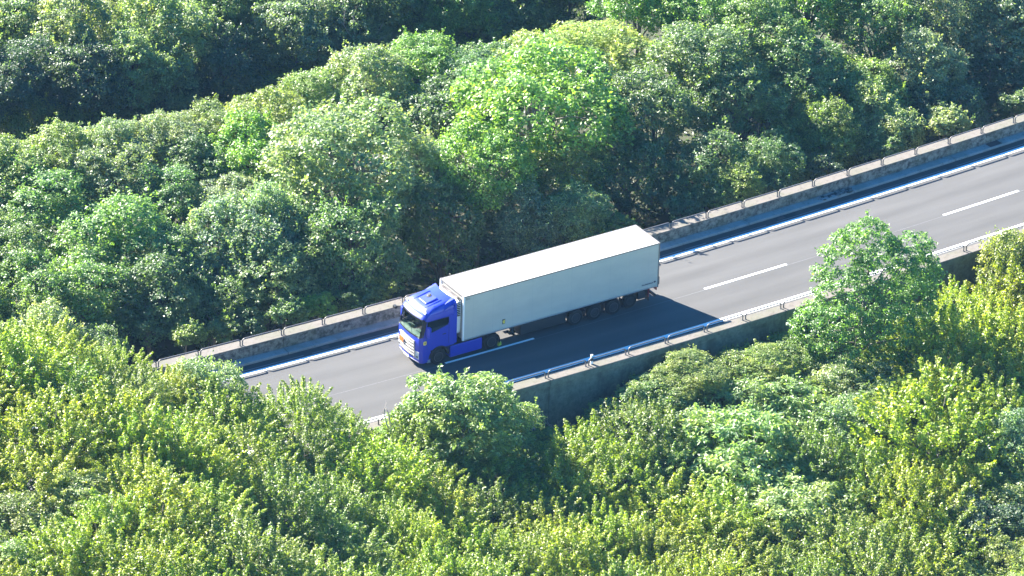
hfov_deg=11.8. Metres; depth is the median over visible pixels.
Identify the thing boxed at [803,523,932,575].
tree
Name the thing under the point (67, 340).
tree
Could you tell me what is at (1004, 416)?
tree
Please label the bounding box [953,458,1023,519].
tree
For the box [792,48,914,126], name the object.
tree
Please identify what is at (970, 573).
tree
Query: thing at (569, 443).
tree
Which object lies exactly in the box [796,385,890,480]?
tree
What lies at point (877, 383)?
tree
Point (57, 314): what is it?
tree
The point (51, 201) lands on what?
tree
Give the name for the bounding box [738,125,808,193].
tree
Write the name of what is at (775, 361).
tree
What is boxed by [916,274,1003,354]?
tree
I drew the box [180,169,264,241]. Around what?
tree
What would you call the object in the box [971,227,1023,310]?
tree
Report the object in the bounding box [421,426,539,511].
tree
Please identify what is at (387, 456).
tree
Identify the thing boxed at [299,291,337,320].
shrub
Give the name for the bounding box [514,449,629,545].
tree
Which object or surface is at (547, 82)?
tree
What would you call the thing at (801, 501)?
tree
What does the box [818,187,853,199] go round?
broken kerb patch
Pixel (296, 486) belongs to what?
tree
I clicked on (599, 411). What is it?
tree
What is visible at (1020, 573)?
tree
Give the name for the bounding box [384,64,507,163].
tree
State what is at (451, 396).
tree
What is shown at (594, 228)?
shrub
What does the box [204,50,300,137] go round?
tree
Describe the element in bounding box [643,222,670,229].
guard rail
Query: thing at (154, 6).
tree
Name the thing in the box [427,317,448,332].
side window
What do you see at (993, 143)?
drain grate
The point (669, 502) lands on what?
tree
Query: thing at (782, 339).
tree
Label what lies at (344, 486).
tree
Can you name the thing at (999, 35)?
tree
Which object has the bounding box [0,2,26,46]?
tree
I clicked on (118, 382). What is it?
tree
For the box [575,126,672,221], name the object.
tree
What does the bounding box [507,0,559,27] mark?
tree
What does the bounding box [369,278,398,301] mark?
shrub
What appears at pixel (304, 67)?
tree
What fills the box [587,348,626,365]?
guard rail
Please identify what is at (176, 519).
tree
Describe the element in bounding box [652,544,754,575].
tree
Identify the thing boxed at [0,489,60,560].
tree
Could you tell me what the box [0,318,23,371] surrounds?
tree
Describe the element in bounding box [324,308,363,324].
guard rail
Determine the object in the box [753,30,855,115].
tree
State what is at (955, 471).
tree
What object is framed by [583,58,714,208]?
tree
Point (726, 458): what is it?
tree
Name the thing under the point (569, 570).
tree
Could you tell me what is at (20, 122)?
tree
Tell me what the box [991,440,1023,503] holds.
tree
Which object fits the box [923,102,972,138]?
shrub
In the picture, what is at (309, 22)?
tree
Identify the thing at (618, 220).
shrub
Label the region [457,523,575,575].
tree
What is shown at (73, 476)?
tree
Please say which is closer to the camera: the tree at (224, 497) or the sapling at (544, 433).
the tree at (224, 497)
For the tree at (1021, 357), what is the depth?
286.34 m
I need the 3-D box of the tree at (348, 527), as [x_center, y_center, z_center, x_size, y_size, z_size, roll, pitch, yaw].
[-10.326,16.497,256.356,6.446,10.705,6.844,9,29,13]
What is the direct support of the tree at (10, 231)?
on the ground
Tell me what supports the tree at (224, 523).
on the ground
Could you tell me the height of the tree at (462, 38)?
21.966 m
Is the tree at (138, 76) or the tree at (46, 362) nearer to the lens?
the tree at (46, 362)
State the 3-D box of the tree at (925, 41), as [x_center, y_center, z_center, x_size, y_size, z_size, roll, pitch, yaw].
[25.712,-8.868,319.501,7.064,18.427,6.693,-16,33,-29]
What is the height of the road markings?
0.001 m
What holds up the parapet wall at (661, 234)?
on the ground
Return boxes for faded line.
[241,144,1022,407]
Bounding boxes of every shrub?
[167,317,208,354]
[205,313,242,342]
[237,306,272,335]
[267,294,310,328]
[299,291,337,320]
[338,279,379,311]
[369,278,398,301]
[566,222,606,242]
[604,211,637,231]
[662,190,705,220]
[699,184,730,209]
[757,168,791,192]
[809,152,844,178]
[872,135,905,157]
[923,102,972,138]
[998,87,1023,116]
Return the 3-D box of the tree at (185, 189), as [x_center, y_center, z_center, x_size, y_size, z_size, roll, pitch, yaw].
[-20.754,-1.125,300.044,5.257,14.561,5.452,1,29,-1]
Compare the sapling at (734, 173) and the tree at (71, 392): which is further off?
the sapling at (734, 173)
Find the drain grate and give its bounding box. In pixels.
[986,140,1000,146]
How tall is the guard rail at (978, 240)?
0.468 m
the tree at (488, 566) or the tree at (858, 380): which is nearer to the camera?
the tree at (488, 566)
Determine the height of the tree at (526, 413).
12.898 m
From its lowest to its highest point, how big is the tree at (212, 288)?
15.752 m
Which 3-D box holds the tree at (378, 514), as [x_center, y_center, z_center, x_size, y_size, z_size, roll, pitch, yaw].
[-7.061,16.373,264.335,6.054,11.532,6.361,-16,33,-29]
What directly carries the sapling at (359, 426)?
on the ground
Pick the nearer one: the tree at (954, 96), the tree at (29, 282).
the tree at (29, 282)
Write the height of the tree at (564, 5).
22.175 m
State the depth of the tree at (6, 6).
322.06 m
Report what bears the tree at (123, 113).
on the ground
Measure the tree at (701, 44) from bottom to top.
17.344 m
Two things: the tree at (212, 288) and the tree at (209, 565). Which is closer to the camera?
the tree at (209, 565)
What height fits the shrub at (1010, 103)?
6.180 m
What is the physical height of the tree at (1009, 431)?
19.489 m
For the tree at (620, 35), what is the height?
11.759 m
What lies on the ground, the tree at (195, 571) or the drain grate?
the tree at (195, 571)
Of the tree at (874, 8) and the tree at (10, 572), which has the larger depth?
the tree at (874, 8)
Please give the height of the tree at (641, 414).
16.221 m
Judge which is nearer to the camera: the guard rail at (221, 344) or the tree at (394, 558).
the tree at (394, 558)
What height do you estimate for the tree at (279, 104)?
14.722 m
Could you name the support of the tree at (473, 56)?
on the ground
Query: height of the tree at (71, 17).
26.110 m
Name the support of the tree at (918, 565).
on the ground
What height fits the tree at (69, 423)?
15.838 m
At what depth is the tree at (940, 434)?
279.71 m
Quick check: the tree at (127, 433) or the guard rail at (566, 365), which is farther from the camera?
the guard rail at (566, 365)
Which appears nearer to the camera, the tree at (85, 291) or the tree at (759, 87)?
the tree at (85, 291)
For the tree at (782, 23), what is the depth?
313.52 m
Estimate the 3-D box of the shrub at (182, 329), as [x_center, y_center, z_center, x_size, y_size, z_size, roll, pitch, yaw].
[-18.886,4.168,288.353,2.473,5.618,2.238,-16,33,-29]
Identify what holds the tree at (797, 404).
on the ground
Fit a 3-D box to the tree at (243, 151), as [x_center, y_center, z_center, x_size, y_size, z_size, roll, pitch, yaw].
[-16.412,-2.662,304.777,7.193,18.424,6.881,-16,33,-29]
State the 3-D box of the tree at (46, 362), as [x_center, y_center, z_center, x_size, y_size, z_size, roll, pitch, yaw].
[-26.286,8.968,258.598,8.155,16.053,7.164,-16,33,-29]
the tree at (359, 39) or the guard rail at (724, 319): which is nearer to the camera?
the guard rail at (724, 319)
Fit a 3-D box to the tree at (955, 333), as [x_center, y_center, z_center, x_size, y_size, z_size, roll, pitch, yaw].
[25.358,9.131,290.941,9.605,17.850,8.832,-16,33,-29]
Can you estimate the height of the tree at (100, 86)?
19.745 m
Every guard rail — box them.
[157,350,198,366]
[200,339,240,355]
[241,329,282,345]
[282,318,323,334]
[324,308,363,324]
[364,297,402,313]
[508,372,545,383]
[547,360,586,377]
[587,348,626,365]
[628,337,665,354]
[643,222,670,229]
[667,325,704,342]
[671,212,706,228]
[706,314,743,330]
[707,201,742,217]
[743,191,777,206]
[744,302,781,319]
[779,180,812,196]
[782,293,811,307]
[813,169,847,185]
[848,159,881,174]
[882,148,915,164]
[915,138,948,153]
[933,245,964,254]
[949,127,981,143]
[965,234,998,250]
[982,117,1013,132]
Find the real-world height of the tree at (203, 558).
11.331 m
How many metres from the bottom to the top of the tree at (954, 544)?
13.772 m
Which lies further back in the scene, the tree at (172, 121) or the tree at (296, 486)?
the tree at (172, 121)
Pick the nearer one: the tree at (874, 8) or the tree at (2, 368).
the tree at (2, 368)
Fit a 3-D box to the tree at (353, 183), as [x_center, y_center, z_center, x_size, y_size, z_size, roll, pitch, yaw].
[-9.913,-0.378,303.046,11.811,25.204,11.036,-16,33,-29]
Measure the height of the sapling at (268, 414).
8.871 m
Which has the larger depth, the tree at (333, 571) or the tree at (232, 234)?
the tree at (232, 234)
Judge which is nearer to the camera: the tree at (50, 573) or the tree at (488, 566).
the tree at (50, 573)
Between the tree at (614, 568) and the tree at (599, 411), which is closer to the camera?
the tree at (614, 568)
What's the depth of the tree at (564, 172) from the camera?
303.14 m
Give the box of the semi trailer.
[440,225,659,340]
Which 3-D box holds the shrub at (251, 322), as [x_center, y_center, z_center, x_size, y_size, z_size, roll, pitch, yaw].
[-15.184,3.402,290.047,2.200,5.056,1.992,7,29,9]
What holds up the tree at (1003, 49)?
on the ground
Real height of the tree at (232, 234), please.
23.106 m
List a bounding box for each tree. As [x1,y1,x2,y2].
[0,0,67,109]
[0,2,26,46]
[0,33,77,129]
[0,58,38,125]
[0,75,68,160]
[0,132,57,263]
[0,144,101,281]
[0,203,60,310]
[0,241,83,341]
[0,281,10,320]
[0,294,92,387]
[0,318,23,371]
[0,318,77,434]
[0,354,30,417]
[0,381,49,451]
[0,382,116,484]
[0,434,95,530]
[0,438,35,505]
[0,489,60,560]
[0,520,20,566]
[0,532,61,575]
[0,551,49,575]
[5,315,105,454]
[6,512,128,575]
[10,109,113,247]
[12,0,131,82]
[21,355,112,456]
[25,234,140,341]
[25,463,130,531]
[26,89,113,174]
[27,569,52,575]
[33,0,116,39]
[34,22,133,123]
[35,375,175,490]
[39,182,183,329]
[47,551,134,575]
[50,487,162,570]
[54,133,168,260]
[73,337,162,418]
[73,444,196,539]
[75,527,203,575]
[76,112,161,190]
[79,0,161,32]
[80,361,177,448]
[86,21,179,114]
[86,245,211,361]
[86,401,217,500]
[91,467,223,567]
[93,93,167,139]
[105,0,223,108]
[111,45,211,148]
[116,0,206,15]
[121,518,228,575]
[127,154,207,237]
[127,399,236,474]
[128,212,215,311]
[130,108,207,168]
[132,471,266,549]
[132,554,217,575]
[139,362,214,439]
[141,413,265,514]
[153,128,240,191]
[156,0,252,60]
[163,350,255,427]
[166,504,263,574]
[167,263,246,348]
[167,373,288,511]
[173,92,248,150]
[173,503,312,575]
[175,19,274,119]
[179,188,305,319]
[179,544,249,575]
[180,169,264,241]
[193,107,301,189]
[198,416,316,526]
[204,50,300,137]
[208,223,327,333]
[209,83,310,169]
[210,0,295,49]
[215,456,352,564]
[227,543,343,575]
[235,162,330,226]
[242,174,318,291]
[247,0,347,72]
[249,421,351,502]
[252,84,446,263]
[256,374,356,513]
[259,504,372,574]
[262,26,340,106]
[274,517,399,575]
[276,66,363,177]
[282,463,378,539]
[284,184,423,313]
[287,4,415,109]
[293,0,399,66]
[300,543,379,575]
[302,420,437,533]
[318,39,416,169]
[322,0,434,41]
[336,491,435,565]
[342,539,420,575]
[350,405,485,496]
[353,557,433,575]
[363,130,473,250]
[366,450,484,571]
[366,506,462,573]
[373,25,472,98]
[375,0,473,85]
[381,391,466,462]
[384,0,493,47]
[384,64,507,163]
[385,157,499,281]
[387,363,525,477]
[390,538,477,575]
[393,562,446,575]
[395,476,497,556]
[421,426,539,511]
[421,512,527,575]
[422,36,527,159]
[433,116,542,266]
[433,472,535,558]
[443,0,516,81]
[444,28,639,225]
[444,548,537,575]
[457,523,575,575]
[462,0,563,57]
[472,386,546,520]
[477,479,603,560]
[482,441,571,512]
[484,173,567,256]
[491,20,598,165]
[496,509,627,575]
[505,124,621,244]
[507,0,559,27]
[510,0,607,51]
[513,408,649,505]
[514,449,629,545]
[534,175,616,243]
[544,567,584,575]
[548,437,680,545]
[550,18,663,95]
[552,494,663,575]
[564,549,672,575]
[567,0,582,20]
[572,391,703,493]
[573,394,656,446]
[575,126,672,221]
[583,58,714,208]
[584,0,689,100]
[599,514,700,575]
[600,466,736,557]
[613,371,696,432]
[621,546,705,575]
[627,397,733,485]
[627,438,709,507]
[635,0,748,116]
[638,17,761,164]
[639,506,764,575]
[641,394,824,522]
[645,344,731,401]
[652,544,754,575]
[654,116,776,213]
[655,475,781,563]
[682,47,792,179]
[691,525,796,575]
[692,366,796,479]
[704,0,788,36]
[706,0,817,133]
[714,336,800,435]
[729,473,855,574]
[734,564,774,575]
[736,542,831,575]
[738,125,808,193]
[745,367,862,480]
[746,412,865,537]
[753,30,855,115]
[757,94,865,182]
[757,329,836,419]
[760,0,866,59]
[771,543,867,575]
[780,497,908,575]
[783,87,865,175]
[786,209,947,385]
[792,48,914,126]
[793,352,865,394]
[793,471,903,536]
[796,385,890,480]
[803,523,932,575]
[807,349,897,421]
[813,433,920,518]
[829,0,928,124]
[829,77,930,166]
[834,356,1022,528]
[844,450,968,534]
[849,507,946,572]
[850,339,942,454]
[858,7,866,51]
[859,372,936,459]
[864,19,973,146]
[867,534,967,575]
[873,495,1008,575]
[876,301,1018,452]
[881,342,993,467]
[884,0,987,106]
[895,453,1007,532]
[898,73,993,146]
[915,367,1023,476]
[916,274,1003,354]
[927,557,991,575]
[930,333,1023,457]
[933,0,1023,111]
[934,484,1023,568]
[935,287,1023,404]
[946,49,1023,125]
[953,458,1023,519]
[963,242,1023,344]
[966,332,1023,408]
[968,0,1023,70]
[969,568,1018,575]
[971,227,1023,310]
[971,394,1023,480]
[975,528,1023,575]
[976,477,1023,557]
[980,391,1023,451]
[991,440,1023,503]
[991,562,1023,575]
[999,6,1023,68]
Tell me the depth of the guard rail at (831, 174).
303.64 m
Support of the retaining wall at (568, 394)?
on the ground
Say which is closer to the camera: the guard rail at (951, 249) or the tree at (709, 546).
the tree at (709, 546)
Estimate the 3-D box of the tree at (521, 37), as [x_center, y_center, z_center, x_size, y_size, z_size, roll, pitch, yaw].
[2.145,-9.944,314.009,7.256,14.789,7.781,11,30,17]
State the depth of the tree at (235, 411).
263.89 m
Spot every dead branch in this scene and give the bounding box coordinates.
[337,2,385,48]
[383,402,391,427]
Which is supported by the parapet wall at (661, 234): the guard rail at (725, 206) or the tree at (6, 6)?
the guard rail at (725, 206)
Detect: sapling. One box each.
[13,506,91,565]
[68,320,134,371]
[214,395,274,468]
[312,403,376,531]
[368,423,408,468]
[521,425,579,503]
[701,153,768,206]
[879,301,947,355]
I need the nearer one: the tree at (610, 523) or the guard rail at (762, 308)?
the tree at (610, 523)
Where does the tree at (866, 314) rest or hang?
on the ground
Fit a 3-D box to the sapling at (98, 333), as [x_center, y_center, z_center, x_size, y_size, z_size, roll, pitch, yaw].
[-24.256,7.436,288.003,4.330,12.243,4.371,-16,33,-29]
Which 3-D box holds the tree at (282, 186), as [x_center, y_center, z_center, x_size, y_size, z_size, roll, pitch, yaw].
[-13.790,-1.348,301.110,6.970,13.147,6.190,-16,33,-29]
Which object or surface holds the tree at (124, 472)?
on the ground
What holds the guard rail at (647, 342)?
on the retaining wall at (568, 394)
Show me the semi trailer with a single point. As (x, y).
(536, 291)
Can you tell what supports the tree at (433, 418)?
on the ground
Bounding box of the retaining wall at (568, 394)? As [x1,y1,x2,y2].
[222,229,1023,536]
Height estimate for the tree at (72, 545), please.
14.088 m
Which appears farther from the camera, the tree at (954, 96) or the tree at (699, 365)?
the tree at (954, 96)
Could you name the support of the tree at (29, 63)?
on the ground
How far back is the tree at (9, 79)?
315.58 m
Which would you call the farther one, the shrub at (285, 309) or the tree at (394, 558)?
the shrub at (285, 309)
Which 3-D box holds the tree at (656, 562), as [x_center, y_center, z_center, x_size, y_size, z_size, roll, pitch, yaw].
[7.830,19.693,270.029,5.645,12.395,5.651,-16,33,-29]
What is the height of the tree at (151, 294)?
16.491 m
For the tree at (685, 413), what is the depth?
281.07 m
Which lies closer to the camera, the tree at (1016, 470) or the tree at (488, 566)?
the tree at (488, 566)
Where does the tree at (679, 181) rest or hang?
on the ground
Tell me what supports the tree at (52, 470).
on the ground
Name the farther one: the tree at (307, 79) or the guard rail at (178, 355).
the tree at (307, 79)
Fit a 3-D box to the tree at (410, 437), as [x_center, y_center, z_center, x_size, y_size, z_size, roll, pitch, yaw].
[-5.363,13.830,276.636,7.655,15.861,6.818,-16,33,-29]
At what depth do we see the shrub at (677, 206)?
302.49 m
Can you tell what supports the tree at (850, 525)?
on the ground
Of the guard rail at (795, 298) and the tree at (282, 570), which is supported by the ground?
the tree at (282, 570)
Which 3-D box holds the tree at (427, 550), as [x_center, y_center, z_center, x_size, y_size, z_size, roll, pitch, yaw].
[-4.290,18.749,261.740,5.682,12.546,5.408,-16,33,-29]
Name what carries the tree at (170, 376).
on the ground
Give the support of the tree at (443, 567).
on the ground
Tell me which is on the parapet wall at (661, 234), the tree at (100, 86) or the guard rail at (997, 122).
the guard rail at (997, 122)
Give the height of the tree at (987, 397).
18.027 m
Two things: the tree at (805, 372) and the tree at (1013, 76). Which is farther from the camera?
the tree at (1013, 76)
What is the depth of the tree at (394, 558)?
256.38 m
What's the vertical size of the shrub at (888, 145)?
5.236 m
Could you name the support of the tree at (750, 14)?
on the ground
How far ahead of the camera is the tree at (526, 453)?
275.39 m
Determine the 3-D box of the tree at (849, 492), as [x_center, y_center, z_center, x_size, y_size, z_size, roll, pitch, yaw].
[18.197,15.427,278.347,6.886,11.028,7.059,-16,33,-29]
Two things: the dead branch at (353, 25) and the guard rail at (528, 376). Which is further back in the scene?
the dead branch at (353, 25)
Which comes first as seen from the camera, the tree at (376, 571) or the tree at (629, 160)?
the tree at (376, 571)
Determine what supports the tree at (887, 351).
on the ground
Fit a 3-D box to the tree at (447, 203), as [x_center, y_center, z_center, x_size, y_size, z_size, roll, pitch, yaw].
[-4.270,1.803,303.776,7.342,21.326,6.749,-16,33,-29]
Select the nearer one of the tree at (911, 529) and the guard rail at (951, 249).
the tree at (911, 529)
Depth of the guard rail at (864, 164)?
304.94 m
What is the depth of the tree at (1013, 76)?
318.83 m
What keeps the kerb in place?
on the road
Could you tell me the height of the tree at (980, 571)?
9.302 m
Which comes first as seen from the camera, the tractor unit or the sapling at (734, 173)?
the tractor unit
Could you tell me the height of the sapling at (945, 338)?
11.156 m
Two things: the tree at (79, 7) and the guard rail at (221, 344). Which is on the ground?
the tree at (79, 7)
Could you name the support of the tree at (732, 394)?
on the ground
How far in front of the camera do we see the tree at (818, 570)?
269.29 m
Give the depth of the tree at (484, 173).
299.71 m
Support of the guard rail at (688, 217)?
on the parapet wall at (661, 234)
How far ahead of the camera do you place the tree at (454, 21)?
330.87 m
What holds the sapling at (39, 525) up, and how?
on the ground
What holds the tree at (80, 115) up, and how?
on the ground
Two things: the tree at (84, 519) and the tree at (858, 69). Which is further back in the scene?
the tree at (858, 69)
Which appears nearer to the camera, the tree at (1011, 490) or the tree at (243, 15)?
the tree at (1011, 490)
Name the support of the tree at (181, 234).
on the ground
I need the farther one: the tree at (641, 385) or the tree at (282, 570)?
the tree at (641, 385)
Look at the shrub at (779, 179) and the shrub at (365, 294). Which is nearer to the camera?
the shrub at (365, 294)
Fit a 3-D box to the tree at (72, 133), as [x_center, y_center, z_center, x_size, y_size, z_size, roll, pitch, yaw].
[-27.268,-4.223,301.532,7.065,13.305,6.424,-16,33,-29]
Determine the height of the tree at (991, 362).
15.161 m
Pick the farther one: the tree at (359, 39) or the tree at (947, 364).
the tree at (359, 39)
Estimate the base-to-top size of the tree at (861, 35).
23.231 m
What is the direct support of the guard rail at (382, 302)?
on the parapet wall at (661, 234)
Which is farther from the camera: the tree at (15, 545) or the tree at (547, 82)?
the tree at (547, 82)
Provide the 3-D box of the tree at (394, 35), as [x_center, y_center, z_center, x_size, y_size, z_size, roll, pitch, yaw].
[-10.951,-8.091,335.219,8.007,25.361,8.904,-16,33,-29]
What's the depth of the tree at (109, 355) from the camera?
262.19 m
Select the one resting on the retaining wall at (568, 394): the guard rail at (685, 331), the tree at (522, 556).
the guard rail at (685, 331)
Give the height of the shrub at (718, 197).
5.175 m
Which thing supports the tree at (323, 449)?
on the ground
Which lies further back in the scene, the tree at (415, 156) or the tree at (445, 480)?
the tree at (415, 156)
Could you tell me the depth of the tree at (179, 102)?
321.93 m
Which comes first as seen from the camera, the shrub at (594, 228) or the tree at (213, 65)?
the shrub at (594, 228)
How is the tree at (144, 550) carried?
on the ground
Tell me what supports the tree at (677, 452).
on the ground
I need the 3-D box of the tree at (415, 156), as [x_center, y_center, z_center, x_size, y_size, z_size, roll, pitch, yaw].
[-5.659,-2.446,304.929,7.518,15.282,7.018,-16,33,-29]
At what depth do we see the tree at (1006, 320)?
288.43 m
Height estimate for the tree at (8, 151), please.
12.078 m
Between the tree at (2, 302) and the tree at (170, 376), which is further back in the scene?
the tree at (2, 302)
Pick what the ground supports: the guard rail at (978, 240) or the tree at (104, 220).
the tree at (104, 220)
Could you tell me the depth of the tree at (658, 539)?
270.04 m
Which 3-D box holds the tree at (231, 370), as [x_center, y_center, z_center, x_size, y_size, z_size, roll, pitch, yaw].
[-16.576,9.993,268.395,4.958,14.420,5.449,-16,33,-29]
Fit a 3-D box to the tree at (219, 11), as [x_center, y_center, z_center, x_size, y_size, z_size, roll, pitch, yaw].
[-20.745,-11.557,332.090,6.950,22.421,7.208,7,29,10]
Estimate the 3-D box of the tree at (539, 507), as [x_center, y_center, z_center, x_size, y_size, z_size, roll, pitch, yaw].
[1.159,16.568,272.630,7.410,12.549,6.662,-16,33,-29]
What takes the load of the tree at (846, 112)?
on the ground
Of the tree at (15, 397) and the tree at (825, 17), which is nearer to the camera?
the tree at (15, 397)
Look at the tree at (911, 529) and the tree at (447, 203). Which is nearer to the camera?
the tree at (911, 529)
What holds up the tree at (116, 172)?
on the ground
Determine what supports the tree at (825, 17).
on the ground
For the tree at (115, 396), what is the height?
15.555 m
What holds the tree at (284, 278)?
on the ground
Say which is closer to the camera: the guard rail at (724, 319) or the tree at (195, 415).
the tree at (195, 415)
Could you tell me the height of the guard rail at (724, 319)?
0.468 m
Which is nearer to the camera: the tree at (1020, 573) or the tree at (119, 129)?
the tree at (1020, 573)
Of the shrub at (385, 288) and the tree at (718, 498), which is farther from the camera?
the shrub at (385, 288)
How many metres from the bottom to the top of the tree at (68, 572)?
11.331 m
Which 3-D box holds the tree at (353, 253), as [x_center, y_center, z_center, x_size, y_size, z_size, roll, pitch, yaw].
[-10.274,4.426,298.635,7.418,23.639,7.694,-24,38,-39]
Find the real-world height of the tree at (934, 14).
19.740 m
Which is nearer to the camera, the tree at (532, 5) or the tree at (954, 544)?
the tree at (954, 544)
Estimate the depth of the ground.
307.37 m
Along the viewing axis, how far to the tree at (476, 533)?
264.77 m
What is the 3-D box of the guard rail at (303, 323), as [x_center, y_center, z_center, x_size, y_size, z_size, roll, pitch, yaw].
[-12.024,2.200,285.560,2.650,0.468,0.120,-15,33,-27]
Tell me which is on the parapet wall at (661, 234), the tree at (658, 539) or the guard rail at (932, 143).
the guard rail at (932, 143)
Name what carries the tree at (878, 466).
on the ground
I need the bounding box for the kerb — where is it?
[48,131,1023,412]
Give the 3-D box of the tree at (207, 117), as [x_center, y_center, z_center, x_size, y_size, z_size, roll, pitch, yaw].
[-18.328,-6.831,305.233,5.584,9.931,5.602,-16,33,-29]
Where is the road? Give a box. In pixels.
[0,139,1023,489]
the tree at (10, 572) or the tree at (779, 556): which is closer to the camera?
the tree at (10, 572)
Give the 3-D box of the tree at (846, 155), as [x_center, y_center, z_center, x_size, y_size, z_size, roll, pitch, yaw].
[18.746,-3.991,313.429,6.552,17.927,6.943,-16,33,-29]
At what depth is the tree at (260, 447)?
258.16 m
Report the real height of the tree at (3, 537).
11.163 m
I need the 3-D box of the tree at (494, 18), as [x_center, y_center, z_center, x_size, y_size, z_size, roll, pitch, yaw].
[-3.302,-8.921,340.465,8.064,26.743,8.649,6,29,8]
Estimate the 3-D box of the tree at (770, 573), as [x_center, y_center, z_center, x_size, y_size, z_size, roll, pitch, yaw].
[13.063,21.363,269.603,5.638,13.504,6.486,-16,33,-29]
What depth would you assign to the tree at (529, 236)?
299.34 m
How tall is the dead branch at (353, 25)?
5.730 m
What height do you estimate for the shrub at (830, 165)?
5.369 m
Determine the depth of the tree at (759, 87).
309.28 m
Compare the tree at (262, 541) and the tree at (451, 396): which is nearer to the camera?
the tree at (262, 541)
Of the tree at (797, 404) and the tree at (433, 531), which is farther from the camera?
the tree at (797, 404)
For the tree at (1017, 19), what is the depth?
321.75 m
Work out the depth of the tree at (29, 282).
287.89 m
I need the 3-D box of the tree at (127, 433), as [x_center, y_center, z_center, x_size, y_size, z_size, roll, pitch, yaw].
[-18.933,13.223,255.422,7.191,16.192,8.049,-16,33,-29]
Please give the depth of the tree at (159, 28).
322.89 m
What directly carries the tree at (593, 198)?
on the ground
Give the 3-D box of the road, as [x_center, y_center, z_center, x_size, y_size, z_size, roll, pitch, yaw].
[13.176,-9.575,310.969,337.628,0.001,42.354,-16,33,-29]
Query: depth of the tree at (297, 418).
269.56 m
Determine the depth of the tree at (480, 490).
269.94 m
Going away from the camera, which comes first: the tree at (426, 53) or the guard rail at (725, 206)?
the guard rail at (725, 206)
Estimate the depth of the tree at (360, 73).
307.72 m
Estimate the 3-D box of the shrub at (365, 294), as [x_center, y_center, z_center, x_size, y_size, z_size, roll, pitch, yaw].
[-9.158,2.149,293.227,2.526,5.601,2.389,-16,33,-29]
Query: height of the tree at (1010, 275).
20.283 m
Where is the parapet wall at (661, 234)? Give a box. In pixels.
[11,114,1023,401]
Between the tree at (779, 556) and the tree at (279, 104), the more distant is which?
the tree at (279, 104)
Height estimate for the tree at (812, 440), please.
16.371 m
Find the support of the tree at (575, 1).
on the ground
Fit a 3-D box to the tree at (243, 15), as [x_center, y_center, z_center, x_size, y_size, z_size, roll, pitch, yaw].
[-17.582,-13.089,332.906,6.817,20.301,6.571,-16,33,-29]
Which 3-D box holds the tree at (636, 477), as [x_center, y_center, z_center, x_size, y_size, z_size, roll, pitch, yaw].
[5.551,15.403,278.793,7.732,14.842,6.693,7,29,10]
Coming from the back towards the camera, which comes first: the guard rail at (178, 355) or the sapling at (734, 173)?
the sapling at (734, 173)
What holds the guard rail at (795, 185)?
on the parapet wall at (661, 234)
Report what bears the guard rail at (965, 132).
on the parapet wall at (661, 234)
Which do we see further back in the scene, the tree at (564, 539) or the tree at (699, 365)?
the tree at (699, 365)
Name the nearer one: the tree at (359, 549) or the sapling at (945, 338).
the tree at (359, 549)
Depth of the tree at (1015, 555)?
272.46 m
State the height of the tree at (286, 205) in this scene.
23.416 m
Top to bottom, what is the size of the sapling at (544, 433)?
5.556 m
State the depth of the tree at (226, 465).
253.20 m
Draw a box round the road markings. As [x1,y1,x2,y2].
[32,146,1023,453]
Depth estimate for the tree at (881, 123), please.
311.43 m
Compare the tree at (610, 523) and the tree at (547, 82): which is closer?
the tree at (610, 523)
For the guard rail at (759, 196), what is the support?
on the parapet wall at (661, 234)
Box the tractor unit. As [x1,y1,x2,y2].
[393,283,500,363]
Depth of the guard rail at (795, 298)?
290.11 m
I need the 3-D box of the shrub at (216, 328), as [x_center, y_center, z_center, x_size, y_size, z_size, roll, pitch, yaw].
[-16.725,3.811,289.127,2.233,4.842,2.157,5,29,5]
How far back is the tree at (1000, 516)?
274.70 m
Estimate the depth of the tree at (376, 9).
328.15 m
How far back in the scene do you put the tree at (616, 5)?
317.12 m
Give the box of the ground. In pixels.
[0,1,1023,575]
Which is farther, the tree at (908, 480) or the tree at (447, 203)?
the tree at (447, 203)
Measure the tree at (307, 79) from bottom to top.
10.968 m
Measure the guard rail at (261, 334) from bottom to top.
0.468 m
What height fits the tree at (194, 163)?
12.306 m
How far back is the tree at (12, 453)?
247.86 m
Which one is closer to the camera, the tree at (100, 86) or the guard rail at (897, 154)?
the guard rail at (897, 154)
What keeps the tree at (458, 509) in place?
on the ground

